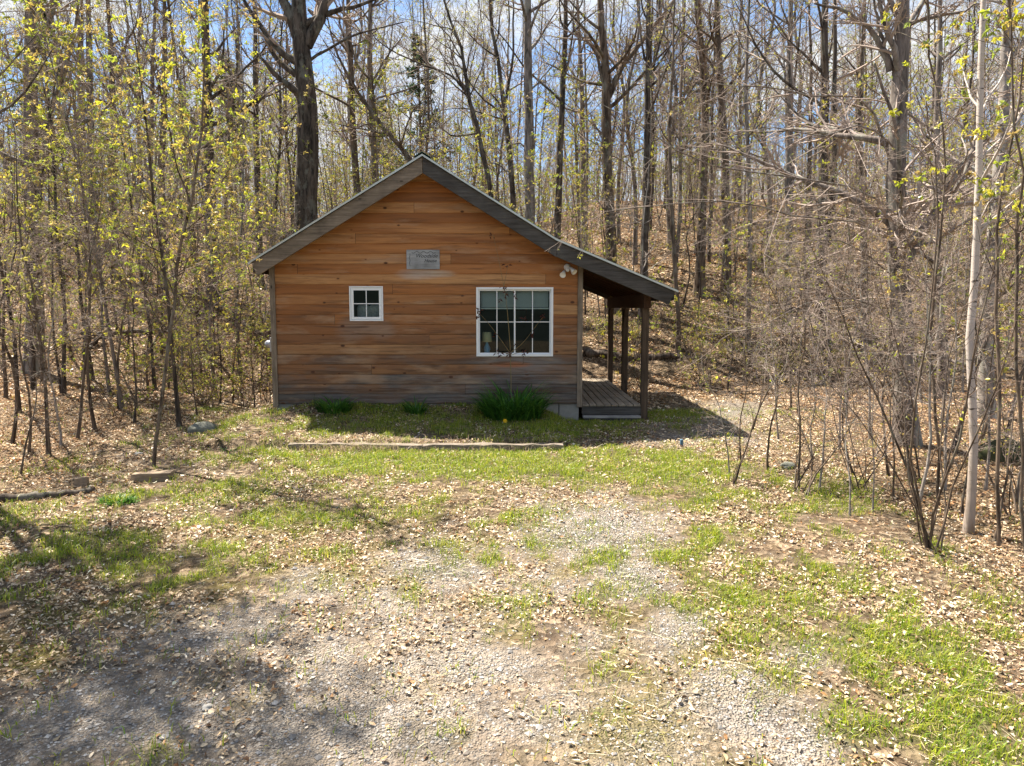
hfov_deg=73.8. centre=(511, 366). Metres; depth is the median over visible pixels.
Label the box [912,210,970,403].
bare sapling
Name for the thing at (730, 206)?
understorey sapling
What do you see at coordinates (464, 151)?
understorey sapling
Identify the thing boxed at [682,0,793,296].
woodland tree
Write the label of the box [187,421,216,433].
field stone
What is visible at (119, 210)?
understorey sapling
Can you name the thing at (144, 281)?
leafy sapling
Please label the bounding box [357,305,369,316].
cushion
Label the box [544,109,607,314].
understorey sapling
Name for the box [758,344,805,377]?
leafy shrub
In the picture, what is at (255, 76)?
woodland tree
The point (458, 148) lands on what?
understorey sapling
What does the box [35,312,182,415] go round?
budding brush
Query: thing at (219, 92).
ivy tree
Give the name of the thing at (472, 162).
understorey sapling
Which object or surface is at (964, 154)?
understorey sapling
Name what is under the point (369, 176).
understorey sapling
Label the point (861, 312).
bare sapling
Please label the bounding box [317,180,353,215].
understorey sapling
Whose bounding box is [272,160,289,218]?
understorey sapling
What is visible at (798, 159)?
understorey sapling
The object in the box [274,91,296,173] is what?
understorey sapling
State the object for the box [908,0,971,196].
forest tree
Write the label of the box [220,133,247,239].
understorey sapling
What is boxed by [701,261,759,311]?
budding brush
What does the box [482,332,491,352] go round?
table lamp
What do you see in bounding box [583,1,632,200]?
forest tree
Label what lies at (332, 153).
understorey sapling
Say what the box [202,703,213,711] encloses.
field stone
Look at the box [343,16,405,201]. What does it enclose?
understorey sapling
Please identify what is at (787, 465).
field stone
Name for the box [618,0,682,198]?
forest tree
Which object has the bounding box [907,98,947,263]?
understorey sapling
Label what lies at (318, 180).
understorey sapling
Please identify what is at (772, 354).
bare sapling
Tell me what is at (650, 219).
understorey sapling
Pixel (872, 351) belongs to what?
budding brush
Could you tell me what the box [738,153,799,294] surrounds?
understorey sapling
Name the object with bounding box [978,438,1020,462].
field stone
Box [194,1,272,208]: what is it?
forest tree
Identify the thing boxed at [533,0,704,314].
forked tree
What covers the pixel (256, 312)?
budding brush
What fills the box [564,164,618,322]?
understorey sapling
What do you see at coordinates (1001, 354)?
budding brush
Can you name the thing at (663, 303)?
budding brush
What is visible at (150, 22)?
forest tree
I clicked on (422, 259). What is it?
wooden sign
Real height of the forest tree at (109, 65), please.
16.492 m
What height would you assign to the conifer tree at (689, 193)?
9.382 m
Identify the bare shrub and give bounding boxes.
[711,96,1023,551]
[726,328,811,485]
[762,348,871,495]
[763,295,964,490]
[828,135,988,482]
[896,359,1023,516]
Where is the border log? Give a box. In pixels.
[0,487,95,501]
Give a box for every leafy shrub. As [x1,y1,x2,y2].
[167,346,223,405]
[223,335,271,408]
[583,308,621,342]
[616,311,660,344]
[671,302,714,352]
[688,289,743,338]
[712,307,757,359]
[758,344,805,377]
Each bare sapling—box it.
[0,70,185,430]
[0,119,111,443]
[0,230,106,445]
[0,290,100,474]
[19,136,152,439]
[112,167,213,390]
[125,188,226,388]
[217,198,299,375]
[678,338,748,473]
[712,273,811,460]
[713,222,813,439]
[723,265,827,469]
[726,197,841,408]
[729,301,789,429]
[734,263,782,377]
[757,237,885,474]
[759,130,886,377]
[760,208,872,487]
[761,229,834,388]
[764,108,924,418]
[779,202,876,388]
[779,308,878,489]
[779,316,863,459]
[783,194,856,355]
[785,186,921,439]
[801,312,908,515]
[806,128,974,356]
[807,233,922,449]
[820,309,937,511]
[830,154,931,365]
[838,210,963,475]
[839,199,1023,510]
[844,215,956,402]
[846,180,1023,489]
[849,271,955,497]
[851,62,1023,422]
[908,145,978,336]
[909,256,1023,514]
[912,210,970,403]
[918,158,1023,439]
[918,173,1022,344]
[923,246,1023,490]
[925,184,1023,392]
[944,323,1023,541]
[952,140,1023,423]
[958,199,1023,378]
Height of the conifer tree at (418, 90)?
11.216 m
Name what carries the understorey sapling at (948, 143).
on the ground at (488, 755)
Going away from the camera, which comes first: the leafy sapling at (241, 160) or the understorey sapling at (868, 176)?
the leafy sapling at (241, 160)
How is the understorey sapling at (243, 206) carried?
on the ground at (488, 755)
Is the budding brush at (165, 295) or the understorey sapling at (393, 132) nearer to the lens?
the budding brush at (165, 295)
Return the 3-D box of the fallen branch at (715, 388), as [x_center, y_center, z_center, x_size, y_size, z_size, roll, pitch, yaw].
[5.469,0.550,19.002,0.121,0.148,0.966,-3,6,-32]
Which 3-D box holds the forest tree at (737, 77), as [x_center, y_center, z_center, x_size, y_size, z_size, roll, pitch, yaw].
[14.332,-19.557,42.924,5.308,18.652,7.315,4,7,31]
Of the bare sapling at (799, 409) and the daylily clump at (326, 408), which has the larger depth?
the daylily clump at (326, 408)
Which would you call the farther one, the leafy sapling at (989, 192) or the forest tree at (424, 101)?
the forest tree at (424, 101)
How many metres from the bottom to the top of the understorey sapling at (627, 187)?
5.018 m
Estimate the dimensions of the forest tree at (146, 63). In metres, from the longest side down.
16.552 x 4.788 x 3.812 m
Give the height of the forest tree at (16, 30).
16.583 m
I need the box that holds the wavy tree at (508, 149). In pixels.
[417,0,550,209]
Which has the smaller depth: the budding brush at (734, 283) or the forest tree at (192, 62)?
the budding brush at (734, 283)
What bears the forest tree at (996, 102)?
on the ground at (488, 755)
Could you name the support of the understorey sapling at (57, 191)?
on the ground at (488, 755)
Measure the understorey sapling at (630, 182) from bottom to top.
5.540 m
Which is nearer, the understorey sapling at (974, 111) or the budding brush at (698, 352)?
the budding brush at (698, 352)
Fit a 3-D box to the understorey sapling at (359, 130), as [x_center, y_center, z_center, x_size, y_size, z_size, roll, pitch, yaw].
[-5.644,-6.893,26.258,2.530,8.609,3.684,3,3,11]
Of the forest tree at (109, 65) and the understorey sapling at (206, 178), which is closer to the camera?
the understorey sapling at (206, 178)
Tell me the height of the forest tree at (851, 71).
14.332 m
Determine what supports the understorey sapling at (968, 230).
on the ground at (488, 755)
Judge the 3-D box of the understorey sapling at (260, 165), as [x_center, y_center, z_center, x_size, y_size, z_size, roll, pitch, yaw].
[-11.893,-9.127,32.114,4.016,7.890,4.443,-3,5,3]
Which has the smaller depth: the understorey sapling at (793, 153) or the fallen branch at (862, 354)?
the fallen branch at (862, 354)
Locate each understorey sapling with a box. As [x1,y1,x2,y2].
[0,104,58,283]
[0,142,23,278]
[0,203,46,296]
[2,109,55,220]
[3,141,87,316]
[7,93,22,178]
[8,151,100,330]
[39,109,64,243]
[39,127,77,263]
[40,107,80,262]
[44,88,140,213]
[46,131,104,245]
[47,49,168,340]
[70,111,145,287]
[77,45,129,208]
[87,27,203,300]
[88,103,180,323]
[90,106,156,299]
[119,61,179,230]
[126,147,207,313]
[132,119,181,214]
[140,133,170,239]
[145,113,195,253]
[152,115,237,355]
[158,95,256,274]
[159,81,195,212]
[162,84,253,317]
[166,143,225,285]
[167,75,216,231]
[167,172,203,248]
[172,102,217,213]
[176,131,246,289]
[196,133,279,299]
[197,142,248,232]
[215,131,263,239]
[216,99,294,246]
[218,157,240,258]
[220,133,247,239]
[224,87,293,248]
[234,147,312,252]
[235,127,292,251]
[236,85,275,208]
[239,221,283,358]
[245,89,296,238]
[246,126,293,238]
[249,141,276,248]
[250,121,292,241]
[252,77,296,197]
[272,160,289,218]
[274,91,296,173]
[275,64,363,211]
[275,64,373,214]
[289,116,330,216]
[315,75,369,202]
[316,79,361,201]
[317,110,363,214]
[317,145,335,215]
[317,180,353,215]
[318,80,351,206]
[321,140,350,211]
[330,69,398,200]
[334,142,379,194]
[337,147,378,199]
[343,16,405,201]
[347,165,389,192]
[350,97,392,193]
[360,94,406,186]
[367,143,392,185]
[367,153,394,171]
[372,69,436,170]
[379,105,416,167]
[385,122,412,168]
[419,116,450,164]
[426,138,445,163]
[436,103,467,176]
[436,105,468,179]
[436,137,470,176]
[440,113,467,173]
[449,115,473,177]
[450,60,542,214]
[451,104,503,202]
[451,127,478,188]
[454,74,524,214]
[457,133,494,198]
[461,110,498,193]
[463,133,497,195]
[465,69,550,213]
[466,113,509,205]
[481,113,524,207]
[484,85,549,201]
[487,95,573,234]
[489,123,545,227]
[497,148,547,216]
[501,151,523,216]
[507,140,524,215]
[514,197,524,217]
[516,129,574,230]
[518,154,563,235]
[520,41,604,239]
[521,134,568,233]
[523,101,569,224]
[533,152,592,245]
[543,115,572,227]
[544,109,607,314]
[552,79,600,211]
[563,109,603,296]
[563,159,579,239]
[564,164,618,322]
[569,17,632,251]
[574,171,603,252]
[579,136,629,332]
[582,74,708,336]
[590,145,613,193]
[601,141,662,310]
[614,123,643,230]
[614,136,642,215]
[617,135,652,245]
[618,67,653,206]
[625,119,700,278]
[626,122,655,193]
[629,97,667,225]
[637,98,695,218]
[638,176,669,251]
[650,60,719,225]
[654,98,699,210]
[654,125,664,207]
[655,102,755,306]
[665,101,728,321]
[667,100,709,219]
[682,138,752,248]
[683,130,718,242]
[685,120,737,252]
[687,165,760,328]
[692,157,763,268]
[694,71,744,239]
[707,181,769,389]
[709,47,743,217]
[709,181,743,258]
[710,53,767,176]
[715,115,757,203]
[716,117,794,275]
[718,91,777,276]
[720,90,755,195]
[730,146,784,228]
[731,159,765,249]
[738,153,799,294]
[743,102,807,217]
[751,97,817,250]
[752,104,814,244]
[755,139,856,326]
[757,73,889,381]
[769,153,846,306]
[771,94,817,230]
[771,110,807,213]
[775,135,858,246]
[779,167,812,232]
[790,181,864,345]
[812,145,847,300]
[836,91,887,257]
[837,152,944,372]
[839,112,882,212]
[847,53,913,247]
[848,88,888,239]
[848,126,887,224]
[849,31,934,289]
[870,188,932,283]
[873,80,960,200]
[875,181,970,349]
[906,96,971,209]
[906,100,946,209]
[907,61,932,202]
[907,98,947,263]
[910,193,983,366]
[911,178,969,322]
[917,48,971,211]
[918,128,1005,301]
[920,72,965,150]
[922,68,985,177]
[924,171,968,284]
[929,101,958,173]
[929,125,1020,330]
[929,159,1010,276]
[940,114,990,285]
[941,72,1014,194]
[941,134,968,247]
[946,152,1023,364]
[951,101,1023,326]
[955,116,993,228]
[956,105,1008,210]
[970,90,1023,265]
[984,98,1023,208]
[1007,90,1023,235]
[1008,91,1023,241]
[1010,109,1023,251]
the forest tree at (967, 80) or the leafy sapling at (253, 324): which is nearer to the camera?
the leafy sapling at (253, 324)
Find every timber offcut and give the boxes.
[74,476,88,487]
[131,470,174,482]
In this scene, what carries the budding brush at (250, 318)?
on the ground at (488, 755)
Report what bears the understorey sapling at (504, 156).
on the ground at (488, 755)
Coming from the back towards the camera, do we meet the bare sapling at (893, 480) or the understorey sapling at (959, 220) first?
the understorey sapling at (959, 220)
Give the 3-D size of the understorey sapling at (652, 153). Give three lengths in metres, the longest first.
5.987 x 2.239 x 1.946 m
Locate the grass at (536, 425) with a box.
[0,397,1023,765]
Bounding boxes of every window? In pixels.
[349,286,382,320]
[476,287,552,355]
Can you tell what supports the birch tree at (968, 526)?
on the ground at (488, 755)
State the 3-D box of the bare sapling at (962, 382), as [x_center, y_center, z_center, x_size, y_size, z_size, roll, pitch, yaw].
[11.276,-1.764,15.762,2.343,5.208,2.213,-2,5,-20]
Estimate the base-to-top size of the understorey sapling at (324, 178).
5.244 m
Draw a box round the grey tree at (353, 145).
[262,0,391,193]
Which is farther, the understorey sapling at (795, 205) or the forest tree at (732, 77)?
the forest tree at (732, 77)
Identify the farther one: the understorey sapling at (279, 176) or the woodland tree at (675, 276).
the understorey sapling at (279, 176)
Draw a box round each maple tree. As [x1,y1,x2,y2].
[0,0,130,373]
[235,0,418,231]
[546,0,1023,448]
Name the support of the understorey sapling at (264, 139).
on the ground at (488, 755)
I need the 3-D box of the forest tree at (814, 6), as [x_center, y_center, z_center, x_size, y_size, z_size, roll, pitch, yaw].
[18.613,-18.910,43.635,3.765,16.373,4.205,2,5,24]
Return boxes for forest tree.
[0,0,24,144]
[0,3,55,143]
[0,16,23,246]
[7,0,121,270]
[9,0,133,258]
[9,1,96,215]
[19,0,125,230]
[44,0,102,203]
[55,0,112,121]
[76,0,130,199]
[77,0,201,283]
[84,0,156,206]
[84,0,239,269]
[85,0,185,222]
[95,0,145,197]
[109,0,192,208]
[111,0,192,180]
[127,0,208,204]
[134,1,216,204]
[151,0,222,142]
[156,1,226,237]
[172,0,318,264]
[185,0,266,232]
[188,0,250,208]
[193,0,267,214]
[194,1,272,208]
[212,0,266,206]
[213,0,316,230]
[226,0,330,244]
[231,0,279,152]
[239,2,326,232]
[248,0,341,234]
[258,10,311,210]
[263,0,395,158]
[263,12,295,176]
[334,0,398,185]
[347,4,411,139]
[357,0,431,174]
[358,0,493,181]
[368,0,491,175]
[375,0,455,144]
[378,0,470,161]
[380,0,466,164]
[415,0,481,166]
[427,0,549,199]
[431,0,506,175]
[436,0,522,193]
[440,0,522,202]
[460,0,517,174]
[460,0,542,188]
[496,0,574,213]
[502,0,591,221]
[503,0,572,196]
[532,0,624,243]
[538,0,619,249]
[545,0,677,264]
[548,0,652,217]
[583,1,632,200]
[588,0,691,244]
[590,0,654,152]
[601,0,699,195]
[616,0,694,229]
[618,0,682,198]
[621,4,670,152]
[623,0,782,248]
[624,8,678,159]
[634,1,708,208]
[650,0,744,282]
[652,0,741,221]
[654,0,818,257]
[657,0,743,195]
[667,0,760,262]
[668,0,776,216]
[683,4,735,201]
[689,0,751,192]
[706,0,783,207]
[707,0,775,198]
[708,0,784,205]
[709,0,762,221]
[709,0,784,245]
[720,2,780,199]
[725,0,802,198]
[749,0,934,243]
[752,0,819,157]
[768,0,868,202]
[775,5,821,199]
[793,0,890,191]
[803,0,877,241]
[812,0,914,194]
[829,0,921,191]
[829,1,875,178]
[830,1,912,193]
[867,13,919,122]
[879,0,953,187]
[880,0,952,138]
[881,0,1023,234]
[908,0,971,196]
[914,1,991,109]
[920,0,1019,188]
[931,0,1023,117]
[936,0,999,183]
[947,14,1021,123]
[952,0,1023,80]
[957,1,1023,136]
[961,5,1021,182]
[967,1,1023,91]
[970,0,1023,184]
[971,9,1021,131]
[985,2,1023,205]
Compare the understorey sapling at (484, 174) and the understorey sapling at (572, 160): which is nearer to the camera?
the understorey sapling at (572, 160)
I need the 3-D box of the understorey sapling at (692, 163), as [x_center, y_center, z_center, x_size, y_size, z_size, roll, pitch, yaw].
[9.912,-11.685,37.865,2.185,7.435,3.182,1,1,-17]
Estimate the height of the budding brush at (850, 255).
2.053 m
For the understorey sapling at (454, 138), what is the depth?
37.09 m
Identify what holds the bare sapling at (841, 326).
on the ground at (488, 755)
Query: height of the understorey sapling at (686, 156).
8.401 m
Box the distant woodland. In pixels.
[0,0,1023,221]
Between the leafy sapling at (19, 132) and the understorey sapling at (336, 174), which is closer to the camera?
the leafy sapling at (19, 132)
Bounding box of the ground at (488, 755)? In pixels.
[0,193,1023,765]
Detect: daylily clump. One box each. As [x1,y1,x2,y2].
[95,493,139,505]
[311,395,354,413]
[401,396,430,414]
[466,376,557,420]
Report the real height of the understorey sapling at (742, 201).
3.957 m
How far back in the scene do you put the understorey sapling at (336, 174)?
30.02 m
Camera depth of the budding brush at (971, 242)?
25.20 m
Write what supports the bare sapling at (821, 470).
on the ground at (488, 755)
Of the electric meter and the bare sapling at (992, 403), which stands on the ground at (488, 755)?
the bare sapling at (992, 403)
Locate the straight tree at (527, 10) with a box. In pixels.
[491,0,575,223]
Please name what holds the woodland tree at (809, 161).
on the ground at (488, 755)
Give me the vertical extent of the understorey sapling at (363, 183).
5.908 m
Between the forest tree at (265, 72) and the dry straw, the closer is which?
the dry straw
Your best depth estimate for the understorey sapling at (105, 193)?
25.04 m
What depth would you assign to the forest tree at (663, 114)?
49.77 m
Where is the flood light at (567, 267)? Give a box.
[560,264,576,277]
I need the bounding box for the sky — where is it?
[0,0,1023,220]
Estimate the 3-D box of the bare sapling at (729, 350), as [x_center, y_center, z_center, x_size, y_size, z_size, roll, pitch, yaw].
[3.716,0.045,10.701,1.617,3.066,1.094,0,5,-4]
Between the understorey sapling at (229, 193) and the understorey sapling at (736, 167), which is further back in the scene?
the understorey sapling at (736, 167)
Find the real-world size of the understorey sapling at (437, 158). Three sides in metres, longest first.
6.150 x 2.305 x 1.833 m
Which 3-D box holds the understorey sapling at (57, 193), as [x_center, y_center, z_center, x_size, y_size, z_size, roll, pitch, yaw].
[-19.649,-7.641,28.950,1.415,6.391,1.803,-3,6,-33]
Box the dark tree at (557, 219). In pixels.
[460,0,611,238]
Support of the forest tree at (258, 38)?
on the ground at (488, 755)
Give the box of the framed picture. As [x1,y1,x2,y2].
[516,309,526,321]
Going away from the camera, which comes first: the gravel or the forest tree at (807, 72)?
the gravel
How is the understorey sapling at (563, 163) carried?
on the ground at (488, 755)
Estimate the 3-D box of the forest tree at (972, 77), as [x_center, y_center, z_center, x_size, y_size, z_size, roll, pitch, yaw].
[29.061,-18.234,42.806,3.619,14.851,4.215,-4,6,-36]
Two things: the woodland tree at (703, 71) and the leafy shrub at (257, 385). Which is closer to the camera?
the leafy shrub at (257, 385)
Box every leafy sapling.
[0,0,42,52]
[0,0,68,122]
[0,0,134,389]
[0,0,164,379]
[0,0,181,409]
[0,2,40,92]
[0,2,134,393]
[0,14,60,410]
[0,31,150,455]
[0,33,87,397]
[0,48,128,393]
[0,105,61,380]
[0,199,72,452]
[2,0,259,425]
[4,116,117,357]
[26,2,177,393]
[36,0,183,389]
[47,94,119,379]
[70,116,199,408]
[73,103,154,364]
[81,58,197,358]
[97,0,273,466]
[97,202,182,422]
[100,0,251,348]
[129,91,251,380]
[135,0,253,397]
[142,226,201,393]
[142,236,228,414]
[160,303,205,426]
[165,180,255,355]
[177,206,251,403]
[178,0,307,372]
[198,107,284,351]
[204,217,269,403]
[212,191,255,379]
[226,249,268,408]
[701,164,751,344]
[752,205,808,373]
[854,0,1023,504]
[917,0,1023,552]
[930,131,1023,449]
[956,0,1023,546]
[983,148,1023,501]
[992,157,1023,446]
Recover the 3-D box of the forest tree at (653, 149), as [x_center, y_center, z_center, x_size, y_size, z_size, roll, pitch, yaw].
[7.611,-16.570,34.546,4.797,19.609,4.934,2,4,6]
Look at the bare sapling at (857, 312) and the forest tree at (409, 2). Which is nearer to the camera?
the bare sapling at (857, 312)
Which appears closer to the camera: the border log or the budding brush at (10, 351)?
the border log
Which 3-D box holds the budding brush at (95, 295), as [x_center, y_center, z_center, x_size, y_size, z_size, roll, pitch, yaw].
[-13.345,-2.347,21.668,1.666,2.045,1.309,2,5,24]
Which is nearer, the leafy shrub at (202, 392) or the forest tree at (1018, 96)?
the leafy shrub at (202, 392)
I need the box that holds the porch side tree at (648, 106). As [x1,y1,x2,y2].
[633,0,739,324]
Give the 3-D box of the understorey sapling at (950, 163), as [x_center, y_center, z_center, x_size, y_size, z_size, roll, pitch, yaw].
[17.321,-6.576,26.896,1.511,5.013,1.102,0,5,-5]
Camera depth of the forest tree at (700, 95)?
43.09 m
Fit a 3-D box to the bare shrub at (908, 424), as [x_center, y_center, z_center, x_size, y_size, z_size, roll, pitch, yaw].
[5.663,-0.827,9.487,1.897,5.084,3.237,0,5,0]
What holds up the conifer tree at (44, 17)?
on the ground at (488, 755)
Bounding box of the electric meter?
[265,337,270,351]
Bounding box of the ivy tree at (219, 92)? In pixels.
[151,0,290,309]
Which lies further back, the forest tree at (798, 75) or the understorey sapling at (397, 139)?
the forest tree at (798, 75)
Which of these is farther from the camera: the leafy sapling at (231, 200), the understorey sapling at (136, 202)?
the understorey sapling at (136, 202)
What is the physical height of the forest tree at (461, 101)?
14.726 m
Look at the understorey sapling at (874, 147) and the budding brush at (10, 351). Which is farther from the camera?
the understorey sapling at (874, 147)
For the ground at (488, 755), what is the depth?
6.25 m
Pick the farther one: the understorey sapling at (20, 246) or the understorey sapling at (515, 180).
the understorey sapling at (515, 180)
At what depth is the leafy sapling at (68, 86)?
15.97 m
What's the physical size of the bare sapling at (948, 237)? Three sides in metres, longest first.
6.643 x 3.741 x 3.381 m
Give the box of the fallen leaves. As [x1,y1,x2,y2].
[0,192,1023,765]
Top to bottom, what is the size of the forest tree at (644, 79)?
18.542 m
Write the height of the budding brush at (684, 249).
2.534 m
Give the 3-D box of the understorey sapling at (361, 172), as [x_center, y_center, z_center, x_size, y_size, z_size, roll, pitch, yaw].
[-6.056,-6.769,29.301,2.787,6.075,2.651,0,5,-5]
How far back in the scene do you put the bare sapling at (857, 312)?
11.98 m
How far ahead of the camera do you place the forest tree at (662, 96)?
35.41 m
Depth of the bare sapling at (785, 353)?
15.16 m
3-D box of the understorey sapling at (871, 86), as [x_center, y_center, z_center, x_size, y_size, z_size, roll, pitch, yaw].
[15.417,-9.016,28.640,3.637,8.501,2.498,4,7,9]
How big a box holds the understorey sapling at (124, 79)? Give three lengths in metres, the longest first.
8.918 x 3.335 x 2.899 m
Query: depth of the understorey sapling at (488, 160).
36.61 m
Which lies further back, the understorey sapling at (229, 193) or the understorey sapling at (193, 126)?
the understorey sapling at (229, 193)
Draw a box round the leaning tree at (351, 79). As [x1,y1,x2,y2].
[307,0,434,162]
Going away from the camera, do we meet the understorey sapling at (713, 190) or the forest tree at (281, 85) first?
the understorey sapling at (713, 190)
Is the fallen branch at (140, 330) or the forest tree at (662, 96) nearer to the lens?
the fallen branch at (140, 330)
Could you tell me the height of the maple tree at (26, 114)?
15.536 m
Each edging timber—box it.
[288,442,422,450]
[423,442,563,451]
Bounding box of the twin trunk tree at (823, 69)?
[710,0,923,385]
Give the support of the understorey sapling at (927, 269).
on the ground at (488, 755)
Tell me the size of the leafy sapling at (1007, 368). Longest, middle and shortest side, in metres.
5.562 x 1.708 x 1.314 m
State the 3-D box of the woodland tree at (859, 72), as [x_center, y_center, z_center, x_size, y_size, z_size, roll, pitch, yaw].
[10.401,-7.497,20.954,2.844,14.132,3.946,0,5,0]
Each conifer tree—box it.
[2,7,105,211]
[192,56,253,217]
[360,99,395,187]
[384,33,455,169]
[660,56,720,205]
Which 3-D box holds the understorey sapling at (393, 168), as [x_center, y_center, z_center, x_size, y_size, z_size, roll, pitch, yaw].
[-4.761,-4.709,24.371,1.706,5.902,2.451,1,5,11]
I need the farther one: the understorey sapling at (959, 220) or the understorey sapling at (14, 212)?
the understorey sapling at (959, 220)
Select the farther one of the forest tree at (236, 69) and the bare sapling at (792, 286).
the forest tree at (236, 69)
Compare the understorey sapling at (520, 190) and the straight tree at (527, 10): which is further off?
the understorey sapling at (520, 190)
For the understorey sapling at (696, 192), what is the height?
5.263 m
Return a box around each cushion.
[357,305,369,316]
[369,305,378,316]
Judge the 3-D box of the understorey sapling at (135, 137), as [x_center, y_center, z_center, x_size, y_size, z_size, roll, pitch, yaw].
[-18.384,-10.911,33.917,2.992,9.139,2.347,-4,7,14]
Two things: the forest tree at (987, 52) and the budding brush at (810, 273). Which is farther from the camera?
the forest tree at (987, 52)
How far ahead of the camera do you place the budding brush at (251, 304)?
21.84 m
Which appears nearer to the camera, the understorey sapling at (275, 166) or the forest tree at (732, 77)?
the understorey sapling at (275, 166)
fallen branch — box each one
[80,328,184,335]
[82,333,105,352]
[148,281,249,353]
[582,341,680,360]
[695,382,722,389]
[851,351,952,371]
[926,350,1013,370]
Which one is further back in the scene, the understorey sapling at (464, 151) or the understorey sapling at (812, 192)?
the understorey sapling at (464, 151)
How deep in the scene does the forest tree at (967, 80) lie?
45.17 m
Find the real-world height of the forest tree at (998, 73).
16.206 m
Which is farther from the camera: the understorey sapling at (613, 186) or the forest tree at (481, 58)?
the forest tree at (481, 58)
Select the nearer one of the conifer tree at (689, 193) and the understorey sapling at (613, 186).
the understorey sapling at (613, 186)
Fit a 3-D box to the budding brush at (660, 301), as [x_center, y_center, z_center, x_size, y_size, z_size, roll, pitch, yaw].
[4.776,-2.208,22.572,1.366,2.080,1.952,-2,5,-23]
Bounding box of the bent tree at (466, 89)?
[368,0,502,197]
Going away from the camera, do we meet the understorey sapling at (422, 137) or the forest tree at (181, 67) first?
the understorey sapling at (422, 137)
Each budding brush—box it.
[0,325,30,382]
[1,261,231,407]
[1,268,134,383]
[21,266,100,359]
[22,266,122,329]
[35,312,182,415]
[57,341,138,392]
[75,263,122,319]
[92,324,155,395]
[93,320,184,382]
[107,351,186,414]
[110,270,220,370]
[118,307,189,359]
[139,268,230,381]
[144,260,192,321]
[144,323,242,409]
[155,306,239,386]
[165,244,218,289]
[179,351,236,402]
[191,320,271,392]
[198,246,262,305]
[198,326,249,369]
[221,308,272,403]
[223,275,270,344]
[228,284,269,325]
[239,288,271,364]
[593,295,680,388]
[596,241,683,308]
[617,252,632,269]
[648,268,687,316]
[649,294,769,394]
[651,268,673,330]
[666,215,709,271]
[666,284,731,386]
[676,355,720,401]
[693,303,777,366]
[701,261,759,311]
[732,197,781,269]
[733,214,763,257]
[745,346,777,383]
[753,229,784,264]
[753,259,815,348]
[761,230,814,311]
[781,250,843,303]
[796,267,929,383]
[810,225,855,281]
[812,321,891,391]
[818,329,854,384]
[831,322,878,360]
[842,224,870,274]
[873,311,962,373]
[913,238,982,298]
[914,279,958,331]
[921,338,976,382]
[932,213,1023,274]
[954,268,1020,346]
[975,326,1011,383]
[1001,248,1023,296]
[1003,203,1022,269]
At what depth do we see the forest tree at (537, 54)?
42.37 m
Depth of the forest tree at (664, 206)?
41.45 m
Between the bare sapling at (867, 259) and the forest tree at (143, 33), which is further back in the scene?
the forest tree at (143, 33)
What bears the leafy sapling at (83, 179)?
on the ground at (488, 755)
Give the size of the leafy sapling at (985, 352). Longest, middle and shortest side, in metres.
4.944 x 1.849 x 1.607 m
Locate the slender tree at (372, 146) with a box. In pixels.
[319,0,449,183]
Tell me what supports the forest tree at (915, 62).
on the ground at (488, 755)
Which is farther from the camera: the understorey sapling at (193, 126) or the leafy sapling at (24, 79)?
the understorey sapling at (193, 126)
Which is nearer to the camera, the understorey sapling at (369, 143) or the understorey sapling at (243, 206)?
the understorey sapling at (243, 206)
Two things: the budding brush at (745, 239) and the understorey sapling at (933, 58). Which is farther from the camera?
the budding brush at (745, 239)
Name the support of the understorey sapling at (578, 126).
on the ground at (488, 755)
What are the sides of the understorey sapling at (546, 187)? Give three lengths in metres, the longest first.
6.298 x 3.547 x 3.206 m
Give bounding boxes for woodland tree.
[12,0,151,277]
[39,0,159,290]
[91,0,217,288]
[162,0,325,287]
[519,0,601,249]
[629,0,742,353]
[634,0,746,298]
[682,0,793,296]
[692,0,816,351]
[728,0,819,330]
[791,0,1021,398]
[793,0,856,315]
[798,0,891,350]
[856,0,1023,418]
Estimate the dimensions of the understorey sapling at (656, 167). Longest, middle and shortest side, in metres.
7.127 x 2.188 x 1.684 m
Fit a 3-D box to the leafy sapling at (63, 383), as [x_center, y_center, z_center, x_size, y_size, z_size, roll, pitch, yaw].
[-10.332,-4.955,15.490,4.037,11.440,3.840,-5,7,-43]
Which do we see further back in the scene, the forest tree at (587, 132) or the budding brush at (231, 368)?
the forest tree at (587, 132)
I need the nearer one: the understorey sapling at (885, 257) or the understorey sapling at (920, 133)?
the understorey sapling at (885, 257)
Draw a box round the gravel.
[0,426,1021,765]
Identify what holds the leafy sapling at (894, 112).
on the ground at (488, 755)
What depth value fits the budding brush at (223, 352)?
15.67 m
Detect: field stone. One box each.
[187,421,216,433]
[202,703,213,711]
[780,462,795,468]
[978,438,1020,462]
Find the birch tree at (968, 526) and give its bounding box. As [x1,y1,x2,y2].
[921,0,1023,534]
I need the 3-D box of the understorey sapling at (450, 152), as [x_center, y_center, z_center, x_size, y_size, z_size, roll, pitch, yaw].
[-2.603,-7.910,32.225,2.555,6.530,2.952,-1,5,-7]
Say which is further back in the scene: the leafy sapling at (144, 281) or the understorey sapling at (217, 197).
the understorey sapling at (217, 197)
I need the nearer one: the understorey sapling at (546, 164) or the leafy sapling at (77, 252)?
the leafy sapling at (77, 252)
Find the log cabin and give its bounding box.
[248,151,678,421]
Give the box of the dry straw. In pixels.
[0,405,1023,765]
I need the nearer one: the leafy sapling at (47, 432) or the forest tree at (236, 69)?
the leafy sapling at (47, 432)
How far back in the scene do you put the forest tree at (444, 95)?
41.46 m
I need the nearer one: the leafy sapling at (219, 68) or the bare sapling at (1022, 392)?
the bare sapling at (1022, 392)
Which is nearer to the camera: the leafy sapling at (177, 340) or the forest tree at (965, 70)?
the leafy sapling at (177, 340)
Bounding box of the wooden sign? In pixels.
[406,250,439,268]
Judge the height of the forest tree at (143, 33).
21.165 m
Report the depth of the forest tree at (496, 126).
44.79 m
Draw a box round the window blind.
[481,291,548,308]

